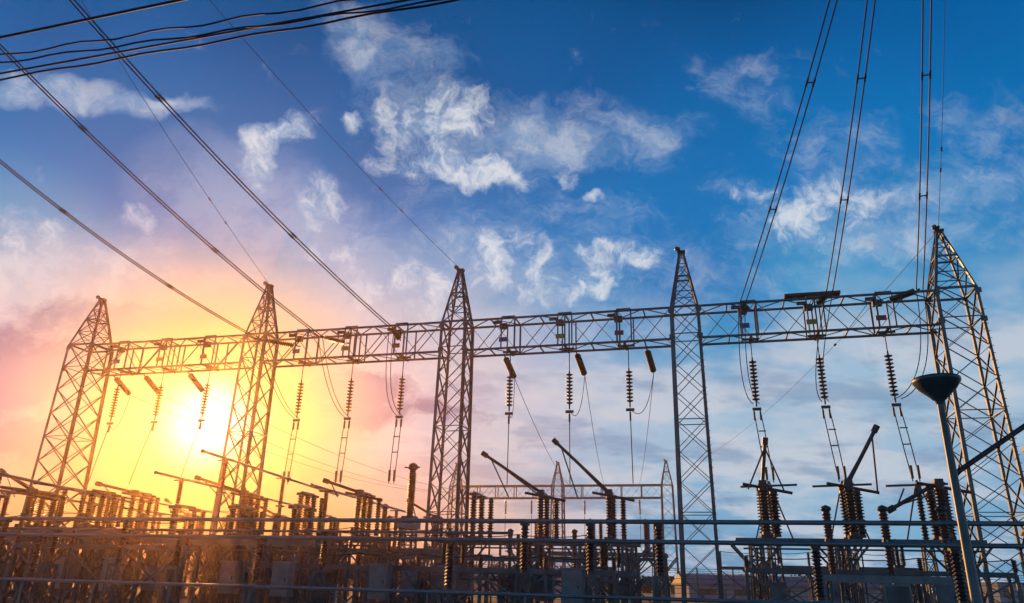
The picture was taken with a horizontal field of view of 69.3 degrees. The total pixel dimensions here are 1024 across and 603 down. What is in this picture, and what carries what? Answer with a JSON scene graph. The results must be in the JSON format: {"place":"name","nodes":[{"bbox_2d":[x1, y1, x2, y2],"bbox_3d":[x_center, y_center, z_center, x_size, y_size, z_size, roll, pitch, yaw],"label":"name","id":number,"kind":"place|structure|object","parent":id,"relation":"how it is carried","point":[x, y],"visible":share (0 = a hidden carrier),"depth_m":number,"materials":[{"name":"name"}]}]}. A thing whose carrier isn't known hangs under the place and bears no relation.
{"place":"outdoors","nodes":[
{"label":"outdoors","id":0,"kind":"place"},
{"bbox_2d":[0,0,184,38],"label":"overhead cable","id":1,"kind":"object","parent":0,"point":[91,18],"visible":1,"depth_m":17.19,"materials":[{"name":"metal"}]},
{"bbox_2d":[0,44,349,416],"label":"overhead power line","id":2,"kind":"object","parent":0,"point":[327,337],"visible":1,"depth_m":42.95,"materials":[{"name":"metal"}]},
{"bbox_2d":[0,0,352,54],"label":"overhead cable","id":3,"kind":"object","parent":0,"point":[302,9],"visible":1,"depth_m":17.42,"materials":[{"name":"metal"}]},
{"bbox_2d":[0,0,410,74],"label":"overhead cable","id":4,"kind":"object","parent":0,"point":[210,35],"visible":0.93,"depth_m":17.83,"materials":[{"name":"metal"}]},
{"bbox_2d":[0,0,442,62],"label":"overhead cable","id":5,"kind":"object","parent":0,"point":[359,12],"visible":1,"depth_m":17.34,"materials":[{"name":"metal"}]},
{"bbox_2d":[0,0,459,80],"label":"overhead cable","id":6,"kind":"object","parent":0,"point":[271,31],"visible":0.99,"depth_m":17.68,"materials":[{"name":"metal"}]},
{"bbox_2d":[9,573,933,602],"bbox_3d":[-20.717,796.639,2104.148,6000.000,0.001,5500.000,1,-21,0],"label":"ground","id":7,"kind":"structure","parent":0,"point":[494,600],"depth_m":79.13,"materials":[{"name":"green plant"}]},
{"bbox_2d":[0,512,34,598],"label":"circuit breaker","id":8,"kind":"object","parent":7,"relation":"on","point":[18,569],"visible":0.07,"depth_m":40.86,"materials":[{"name":"metal"}]},
{"bbox_2d":[0,514,35,602],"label":"cable support frame","id":9,"kind":"object","parent":7,"relation":"on","point":[22,539],"visible":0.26,"depth_m":35.05,"materials":[{"name":"metal"}]},
{"bbox_2d":[8,295,113,594],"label":"lattice tower","id":10,"kind":"structure","parent":7,"relation":"on","point":[80,391],"depth_m":55.35,"materials":[{"name":"metal"}]},
{"bbox_2d":[88,334,256,376],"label":"gantry beam","id":11,"kind":"structure","parent":10,"relation":"attached to","point":[164,346],"depth_m":54.74,"materials":[{"name":"metal"}]},
{"bbox_2d":[87,373,120,484],"bbox_3d":[-29.621,9.176,54.061,0.869,8.223,0.440,9,-22,-19],"label":"insulator string","id":12,"kind":"object","parent":11,"relation":"hanging from","point":[113,408],"visible":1,"depth_m":54.44,"materials":[{"name":"ceramic"}]},
{"bbox_2d":[129,372,163,483],"bbox_3d":[-26.110,8.939,53.191,1.207,8.225,0.424,1,-21,0],"label":"insulator string","id":13,"kind":"object","parent":11,"relation":"hanging from","point":[156,405],"visible":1,"depth_m":53.50,"materials":[{"name":"ceramic"}]},
{"bbox_2d":[178,369,210,482],"bbox_3d":[-22.245,8.672,52.220,1.111,8.224,0.424,1,-21,0],"label":"insulator string","id":14,"kind":"object","parent":11,"relation":"hanging from","point":[204,405],"visible":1,"depth_m":52.51,"materials":[{"name":"ceramic"}]},
{"bbox_2d":[110,376,427,491],"bbox_3d":[-20.030,21.765,93.709,1.575,5.075,85.030,-4,-21,13],"label":"feeder line","id":15,"kind":"object","parent":11,"relation":"attached to","point":[125,389],"visible":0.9,"depth_m":57.52,"materials":[{"name":"paint"}]},
{"bbox_2d":[144,375,442,491],"bbox_3d":[-17.754,21.592,93.094,2.648,5.075,85.080,-3,-21,12],"label":"feeder line","id":16,"kind":"object","parent":11,"relation":"attached to","point":[150,382],"visible":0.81,"depth_m":56.90,"materials":[{"name":"paint"}]},
{"bbox_2d":[187,372,472,491],"bbox_3d":[-13.456,21.296,92.016,2.664,5.075,85.044,-3,-21,13],"label":"feeder line","id":17,"kind":"object","parent":11,"relation":"attached to","point":[196,383],"visible":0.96,"depth_m":55.87,"materials":[{"name":"paint"}]},
{"bbox_2d":[50,557,79,602],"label":"control cabinet","id":18,"kind":"object","parent":7,"relation":"on","point":[71,569],"visible":0.55,"depth_m":33.58,"materials":[{"name":"grey metal"}]},
{"bbox_2d":[0,472,132,602],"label":"tubular bus","id":19,"kind":"object","parent":7,"relation":"on","point":[62,502],"visible":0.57,"depth_m":37.91,"materials":[{"name":"metal"}]},
{"bbox_2d":[2,520,134,600],"bbox_3d":[-27.979,15.247,43.875,12.228,4.541,1.080,-4,-21,14],"label":"cable support frame","id":20,"kind":"object","parent":7,"relation":"on","point":[9,547],"visible":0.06,"depth_m":43.49,"materials":[{"name":"metal"}]},
{"bbox_2d":[0,485,139,602],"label":"disconnect switch","id":21,"kind":"object","parent":7,"relation":"on","point":[41,495],"visible":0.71,"depth_m":36.61,"materials":[{"name":"metal"}]},
{"bbox_2d":[0,468,164,601],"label":"disconnect switch","id":22,"kind":"object","parent":7,"relation":"on","point":[141,496],"visible":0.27,"depth_m":46.07,"materials":[{"name":"metal"}]},
{"bbox_2d":[0,489,178,598],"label":"tubular bus","id":23,"kind":"object","parent":7,"relation":"on","point":[8,493],"visible":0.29,"depth_m":48.15,"materials":[{"name":"metal"}]},
{"bbox_2d":[0,520,200,602],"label":"cable support frame","id":24,"kind":"object","parent":7,"relation":"on","point":[70,546],"visible":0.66,"depth_m":32.56,"materials":[{"name":"metal"}]},
{"bbox_2d":[53,512,152,602],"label":"circuit breaker","id":25,"kind":"object","parent":7,"relation":"on","point":[139,525],"visible":0.3,"depth_m":40.01,"materials":[{"name":"metal"}]},
{"bbox_2d":[98,557,129,602],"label":"control cabinet","id":26,"kind":"object","parent":7,"relation":"on","point":[107,560],"visible":0.5,"depth_m":31.28,"materials":[{"name":"grey metal"}]},
{"bbox_2d":[33,483,212,601],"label":"tubular bus","id":27,"kind":"object","parent":7,"relation":"on","point":[193,562],"visible":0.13,"depth_m":51.72,"materials":[{"name":"metal"}]},
{"bbox_2d":[87,531,261,598],"bbox_3d":[-23.938,18.692,52.712,13.228,4.541,1.080,-4,-21,14],"label":"cable support frame","id":28,"kind":"object","parent":7,"relation":"on","point":[183,588],"visible":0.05,"depth_m":51.84,"materials":[{"name":"metal"}]},
{"bbox_2d":[154,470,302,602],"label":"tubular bus","id":29,"kind":"object","parent":7,"relation":"on","point":[181,480],"visible":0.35,"depth_m":40.89,"materials":[{"name":"metal"}]},
{"bbox_2d":[217,560,243,602],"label":"control cabinet","id":30,"kind":"object","parent":7,"relation":"on","point":[230,572],"visible":0.97,"depth_m":32.49,"materials":[{"name":"grey metal"}]},
{"bbox_2d":[193,281,278,602],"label":"lattice tower","id":31,"kind":"structure","parent":7,"relation":"on","point":[266,310],"depth_m":51.49,"materials":[{"name":"metal"}]},
{"bbox_2d":[81,0,268,283],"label":"shield wire","id":32,"kind":"object","parent":31,"relation":"attached to","point":[177,151],"visible":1,"depth_m":46.68,"materials":[{"name":"metal"}]},
{"bbox_2d":[262,321,448,367],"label":"gantry beam","id":33,"kind":"structure","parent":31,"relation":"attached to","point":[351,359],"depth_m":51.10,"materials":[{"name":"metal"}]},
{"bbox_2d":[0,159,300,418],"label":"overhead power line","id":34,"kind":"object","parent":33,"relation":"attached to","point":[168,285],"visible":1,"depth_m":46.15,"materials":[{"name":"metal"}]},
{"bbox_2d":[69,0,400,414],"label":"overhead power line","id":35,"kind":"object","parent":33,"relation":"attached to","point":[395,333],"visible":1,"depth_m":39.74,"materials":[{"name":"metal"}]},
{"bbox_2d":[283,364,303,484],"bbox_3d":[-14.716,8.211,50.343,0.580,8.322,0.480,-4,-21,14],"label":"insulator string","id":36,"kind":"object","parent":33,"relation":"hanging from","point":[297,412],"visible":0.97,"depth_m":50.35,"materials":[{"name":"ceramic"}]},
{"bbox_2d":[334,361,353,483],"bbox_3d":[-11.042,7.953,49.408,0.580,8.322,0.480,-4,-21,14],"label":"insulator string","id":37,"kind":"object","parent":33,"relation":"hanging from","point":[346,418],"visible":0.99,"depth_m":49.37,"materials":[{"name":"ceramic"}]},
{"bbox_2d":[388,359,404,483],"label":"insulator string","id":38,"kind":"object","parent":33,"relation":"hanging from","point":[400,395],"visible":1,"depth_m":48.43,"materials":[{"name":"ceramic"}]},
{"bbox_2d":[129,503,348,602],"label":"disconnect switch","id":39,"kind":"object","parent":7,"relation":"on","point":[234,544],"visible":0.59,"depth_m":34.52,"materials":[{"name":"galvanised steel"},{"name":"brown porcelain"},{"name":"concrete"}]},
{"bbox_2d":[153,498,339,596],"bbox_3d":[-20.556,19.149,57.698,15.775,7.397,2.925,-4,-21,14],"label":"disconnect switch","id":40,"kind":"object","parent":7,"relation":"on","point":[284,526],"visible":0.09,"depth_m":58.30,"materials":[{"name":"metal"}]},
{"bbox_2d":[162,516,341,602],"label":"cable support frame","id":41,"kind":"object","parent":7,"relation":"on","point":[226,524],"visible":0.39,"depth_m":40.44,"materials":[{"name":"metal"}]},
{"bbox_2d":[0,527,512,602],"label":"tubular bus","id":42,"kind":"object","parent":7,"relation":"on","point":[173,575],"visible":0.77,"depth_m":28.44,"materials":[{"name":"metal"}]},
{"bbox_2d":[201,449,338,602],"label":"tubular bus","id":43,"kind":"object","parent":7,"relation":"on","point":[220,492],"visible":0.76,"depth_m":39.55,"materials":[{"name":"metal"}]},
{"bbox_2d":[223,514,317,602],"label":"circuit breaker","id":44,"kind":"object","parent":7,"relation":"on","point":[274,527],"visible":0.25,"depth_m":38.73,"materials":[{"name":"metal"}]},
{"bbox_2d":[269,561,297,602],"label":"control cabinet","id":45,"kind":"object","parent":7,"relation":"on","point":[283,573],"visible":1,"depth_m":30.29,"materials":[{"name":"grey metal"}]},
{"bbox_2d":[194,475,397,602],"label":"disconnect switch","id":46,"kind":"object","parent":7,"relation":"on","point":[368,498],"visible":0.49,"depth_m":42.81,"materials":[{"name":"metal"}]},
{"bbox_2d":[184,541,492,602],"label":"cable support frame","id":47,"kind":"object","parent":7,"relation":"on","point":[489,550],"visible":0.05,"depth_m":59.90,"materials":[{"name":"metal"}]},
{"bbox_2d":[310,483,405,602],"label":"tubular bus","id":48,"kind":"object","parent":7,"relation":"on","point":[326,496],"visible":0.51,"depth_m":43.86,"materials":[{"name":"metal"}]},
{"bbox_2d":[299,527,455,602],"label":"cable support frame","id":49,"kind":"object","parent":7,"relation":"on","point":[398,550],"visible":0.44,"depth_m":37.45,"materials":[{"name":"metal"}]},
{"bbox_2d":[367,563,393,602],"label":"control cabinet","id":50,"kind":"object","parent":7,"relation":"on","point":[380,575],"visible":1,"depth_m":29.73,"materials":[{"name":"grey metal"}]},
{"bbox_2d":[361,499,452,602],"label":"disconnect switch","id":51,"kind":"object","parent":7,"relation":"on","point":[420,508],"visible":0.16,"depth_m":55.50,"materials":[{"name":"metal"}]},
{"bbox_2d":[396,463,420,602],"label":"current transformer","id":52,"kind":"object","parent":7,"relation":"on","point":[412,468],"visible":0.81,"depth_m":39.38,"materials":[{"name":"metal"}]},
{"bbox_2d":[400,571,419,601],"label":"control cabinet","id":53,"kind":"object","parent":7,"relation":"on","point":[407,584],"visible":0.27,"depth_m":35.35,"materials":[{"name":"grey metal"}]},
{"bbox_2d":[0,577,845,602],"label":"pipe railing","id":54,"kind":"object","parent":7,"relation":"on","point":[427,592],"visible":1,"depth_m":21.53,"materials":[{"name":"metal"}]},
{"bbox_2d":[238,550,619,602],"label":"cable support frame","id":55,"kind":"object","parent":7,"relation":"on","point":[480,570],"visible":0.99,"depth_m":30.08,"materials":[{"name":"metal"}]},
{"bbox_2d":[420,265,473,602],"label":"lattice tower","id":56,"kind":"structure","parent":7,"relation":"on","point":[465,301],"depth_m":47.51,"materials":[{"name":"metal"}]},
{"bbox_2d":[210,0,456,265],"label":"shield wire","id":57,"kind":"object","parent":56,"relation":"attached to","point":[322,127],"visible":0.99,"depth_m":42.85,"materials":[{"name":"metal"}]},
{"bbox_2d":[437,565,461,600],"bbox_3d":[-2.641,12.079,30.518,0.900,2.255,0.550,-4,-21,14],"label":"control cabinet","id":58,"kind":"object","parent":7,"relation":"on","point":[442,579],"visible":0.33,"depth_m":30.54,"materials":[{"name":"grey metal"}]},
{"bbox_2d":[445,462,462,548],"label":"lattice tower","id":59,"kind":"structure","parent":7,"relation":"on","point":[450,493],"depth_m":133.83,"materials":[{"name":"metal"}]},
{"bbox_2d":[460,485,550,546],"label":"gantry beam","id":60,"kind":"structure","parent":59,"relation":"attached to","point":[495,486],"depth_m":131.63,"materials":[{"name":"metal"}]},
{"bbox_2d":[3,548,933,598],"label":"tree line","id":61,"kind":"object","parent":7,"relation":"on","point":[644,590],"visible":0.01,"depth_m":169.24,"materials":[{"name":"green plant"}]},
{"bbox_2d":[383,533,592,602],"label":"cable support frame","id":62,"kind":"object","parent":7,"relation":"on","point":[424,557],"visible":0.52,"depth_m":35.55,"materials":[{"name":"metal"}]},
{"bbox_2d":[0,532,1023,602],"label":"tubular bus","id":63,"kind":"object","parent":7,"relation":"on","point":[954,549],"visible":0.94,"depth_m":23.56,"materials":[{"name":"metal"}]},
{"bbox_2d":[0,517,1023,602],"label":"tubular bus","id":64,"kind":"object","parent":7,"relation":"on","point":[524,524],"visible":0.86,"depth_m":24.27,"materials":[{"name":"metal"}]},
{"bbox_2d":[404,542,647,602],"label":"disconnect switch","id":65,"kind":"object","parent":7,"relation":"on","point":[624,576],"visible":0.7,"depth_m":31.41,"materials":[{"name":"metal"}]},
{"bbox_2d":[502,529,577,602],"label":"circuit breaker","id":66,"kind":"object","parent":7,"relation":"on","point":[573,531],"visible":0.3,"depth_m":44.50,"materials":[{"name":"metal"}]},
{"bbox_2d":[437,438,651,602],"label":"disconnect switch","id":67,"kind":"object","parent":7,"relation":"on","point":[542,495],"visible":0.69,"depth_m":39.91,"materials":[{"name":"metal"}]},
{"bbox_2d":[535,575,553,602],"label":"control cabinet","id":68,"kind":"object","parent":7,"relation":"on","point":[539,587],"visible":0.42,"depth_m":33.26,"materials":[{"name":"grey metal"}]},
{"bbox_2d":[550,461,565,592],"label":"lattice tower","id":69,"kind":"structure","parent":7,"relation":"on","point":[561,496],"depth_m":128.75,"materials":[{"name":"metal"}]},
{"bbox_2d":[563,484,660,550],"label":"gantry beam","id":70,"kind":"structure","parent":69,"relation":"attached to","point":[609,485],"depth_m":127.18,"materials":[{"name":"metal"}]},
{"bbox_2d":[560,567,584,602],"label":"control cabinet","id":71,"kind":"object","parent":7,"relation":"on","point":[571,580],"visible":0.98,"depth_m":28.27,"materials":[{"name":"grey metal"}]},
{"bbox_2d":[498,544,657,602],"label":"cable support frame","id":72,"kind":"object","parent":7,"relation":"on","point":[552,564],"visible":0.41,"depth_m":46.91,"materials":[{"name":"metal"}]},
{"bbox_2d":[513,518,678,602],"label":"disconnect switch","id":73,"kind":"object","parent":7,"relation":"on","point":[649,580],"visible":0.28,"depth_m":52.89,"materials":[{"name":"metal"}]},
{"bbox_2d":[660,459,678,596],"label":"lattice tower","id":74,"kind":"structure","parent":7,"relation":"on","point":[662,485],"depth_m":123.44,"materials":[{"name":"metal"}]},
{"bbox_2d":[668,246,722,602],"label":"lattice tower","id":75,"kind":"structure","parent":7,"relation":"on","point":[672,306],"depth_m":43.35,"materials":[{"name":"metal"}]},
{"bbox_2d":[464,306,670,357],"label":"gantry beam","id":76,"kind":"structure","parent":75,"relation":"attached to","point":[563,322],"depth_m":47.38,"materials":[{"name":"metal"}]},
{"bbox_2d":[505,353,512,483],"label":"insulator string","id":77,"kind":"object","parent":76,"relation":"hanging from","point":[509,377],"visible":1,"depth_m":46.92,"materials":[{"name":"ceramic"}]},
{"bbox_2d":[503,356,581,491],"bbox_3d":[5.989,19.945,87.105,0.747,5.075,85.566,-2,-21,9],"label":"feeder line","id":78,"kind":"object","parent":76,"relation":"attached to","point":[506,360],"visible":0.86,"depth_m":49.73,"materials":[{"name":"paint"}]},
{"bbox_2d":[565,350,573,483],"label":"insulator string","id":79,"kind":"object","parent":76,"relation":"hanging from","point":[569,385],"visible":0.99,"depth_m":45.95,"materials":[{"name":"ceramic"}]},
{"bbox_2d":[571,352,604,485],"bbox_3d":[10.493,19.647,86.005,1.012,5.075,85.503,-2,-21,9],"label":"feeder line","id":80,"kind":"object","parent":76,"relation":"attached to","point":[580,364],"visible":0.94,"depth_m":48.42,"materials":[{"name":"paint"}]},
{"bbox_2d":[626,347,633,483],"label":"insulator string","id":81,"kind":"object","parent":76,"relation":"hanging from","point":[629,386],"visible":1,"depth_m":45.04,"materials":[{"name":"ceramic"}]},
{"bbox_2d":[632,349,655,491],"bbox_3d":[14.839,19.354,84.930,1.784,5.075,85.424,-2,-21,9],"label":"feeder line","id":82,"kind":"object","parent":76,"relation":"attached to","point":[650,361],"visible":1,"depth_m":47.31,"materials":[{"name":"paint"}]},
{"bbox_2d":[740,481,796,583],"bbox_3d":[14.241,13.474,40.187,3.005,7.323,1.000,-4,-21,14],"label":"bus support post","id":83,"kind":"object","parent":7,"relation":"on","point":[770,485],"visible":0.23,"depth_m":40.41,"materials":[{"name":"metal"}]},
{"bbox_2d":[719,551,901,602],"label":"cable support frame","id":84,"kind":"object","parent":7,"relation":"on","point":[741,568],"visible":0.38,"depth_m":52.18,"materials":[{"name":"metal"}]},
{"bbox_2d":[742,546,930,602],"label":"disconnect switch","id":85,"kind":"object","parent":7,"relation":"on","point":[899,566],"visible":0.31,"depth_m":44.76,"materials":[{"name":"metal"}]},
{"bbox_2d":[812,480,871,602],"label":"bus support post","id":86,"kind":"object","parent":7,"relation":"on","point":[857,565],"visible":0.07,"depth_m":39.12,"materials":[{"name":"metal"}]},
{"bbox_2d":[731,424,991,602],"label":"disconnect switch","id":87,"kind":"object","parent":7,"relation":"on","point":[850,501],"visible":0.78,"depth_m":33.29,"materials":[{"name":"metal"}]},
{"bbox_2d":[743,555,1023,602],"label":"cable support frame","id":88,"kind":"object","parent":7,"relation":"on","point":[1008,576],"visible":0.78,"depth_m":29.86,"materials":[{"name":"metal"}]},
{"bbox_2d":[820,505,968,602],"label":"circuit breaker","id":89,"kind":"object","parent":7,"relation":"on","point":[897,589],"visible":0.8,"depth_m":27.12,"materials":[{"name":"metal"}]},
{"bbox_2d":[885,480,947,602],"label":"bus support post","id":90,"kind":"object","parent":7,"relation":"on","point":[921,512],"visible":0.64,"depth_m":38.59,"materials":[{"name":"brown porcelain"},{"name":"galvanised steel"},{"name":"dark painted steel"}]},
{"bbox_2d":[932,584,958,602],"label":"control cabinet","id":91,"kind":"object","parent":7,"relation":"on","point":[944,593],"visible":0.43,"depth_m":28.47,"materials":[{"name":"grey metal"}]},
{"bbox_2d":[911,373,982,602],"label":"street lamp","id":92,"kind":"object","parent":7,"relation":"on","point":[939,389],"visible":1,"depth_m":13.88,"materials":[{"name":"metal"}]},
{"bbox_2d":[925,224,1023,602],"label":"lattice tower","id":93,"kind":"structure","parent":7,"relation":"on","point":[933,281],"depth_m":40.33,"materials":[{"name":"metal"}]},
{"bbox_2d":[698,289,939,345],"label":"gantry beam","id":94,"kind":"structure","parent":93,"relation":"attached to","point":[814,296],"depth_m":43.74,"materials":[{"name":"metal"}]},
{"bbox_2d":[749,340,774,482],"bbox_3d":[14.370,6.203,42.888,0.888,8.423,0.438,-12,-24,31],"label":"insulator string","id":95,"kind":"object","parent":94,"relation":"hanging from","point":[754,380],"visible":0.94,"depth_m":43.03,"materials":[{"name":"ceramic"}]},
{"bbox_2d":[738,0,837,403],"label":"overhead power line","id":96,"kind":"object","parent":94,"relation":"attached to","point":[744,307],"visible":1,"depth_m":38.81,"materials":[{"name":"metal"}]},
{"bbox_2d":[815,337,846,481],"bbox_3d":[17.972,5.950,41.971,0.888,8.423,0.438,-12,-24,31],"label":"insulator string","id":97,"kind":"object","parent":94,"relation":"hanging from","point":[824,406],"visible":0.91,"depth_m":42.00,"materials":[{"name":"ceramic"}]},
{"bbox_2d":[815,0,875,401],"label":"overhead power line","id":98,"kind":"object","parent":94,"relation":"attached to","point":[823,298],"visible":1,"depth_m":38.72,"materials":[{"name":"metal"}]},
{"bbox_2d":[884,333,920,480],"bbox_3d":[21.501,5.702,41.073,0.888,8.423,0.438,-12,-24,31],"label":"insulator string","id":99,"kind":"object","parent":94,"relation":"hanging from","point":[891,375],"visible":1,"depth_m":41.14,"materials":[{"name":"ceramic"}]},
{"bbox_2d":[885,0,931,398],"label":"overhead power line","id":100,"kind":"object","parent":94,"relation":"attached to","point":[898,296],"visible":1,"depth_m":38.72,"materials":[{"name":"metal"}]},
{"bbox_2d":[957,423,1023,535],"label":"disconnect switch","id":101,"kind":"object","parent":7,"relation":"on","point":[988,450],"visible":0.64,"depth_m":22.13,"materials":[{"name":"paint"}]},
{"bbox_2d":[0,0,1023,591],"label":"sky","id":102,"kind":"structure","parent":0,"point":[560,154],"materials":[{"name":"blue"}]},
{"bbox_2d":[94,556,1023,602],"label":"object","id":103,"kind":"object","parent":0,"point":[696,571],"visible":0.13,"depth_m":63.99,"materials":[{"name":"metal"}]},
{"bbox_2d":[672,573,882,602],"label":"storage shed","id":104,"kind":"structure","parent":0,"point":[707,582],"depth_m":100.59,"materials":[{"name":"metal"}]},
{"bbox_2d":[818,582,841,601],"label":"control cabinet","id":105,"kind":"object","parent":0,"point":[836,591],"visible":0.39,"depth_m":29.00,"materials":[{"name":"grey metal"}]},
{"bbox_2d":[981,582,1023,602],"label":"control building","id":106,"kind":"structure","parent":0,"point":[999,597],"depth_m":142.63,"materials":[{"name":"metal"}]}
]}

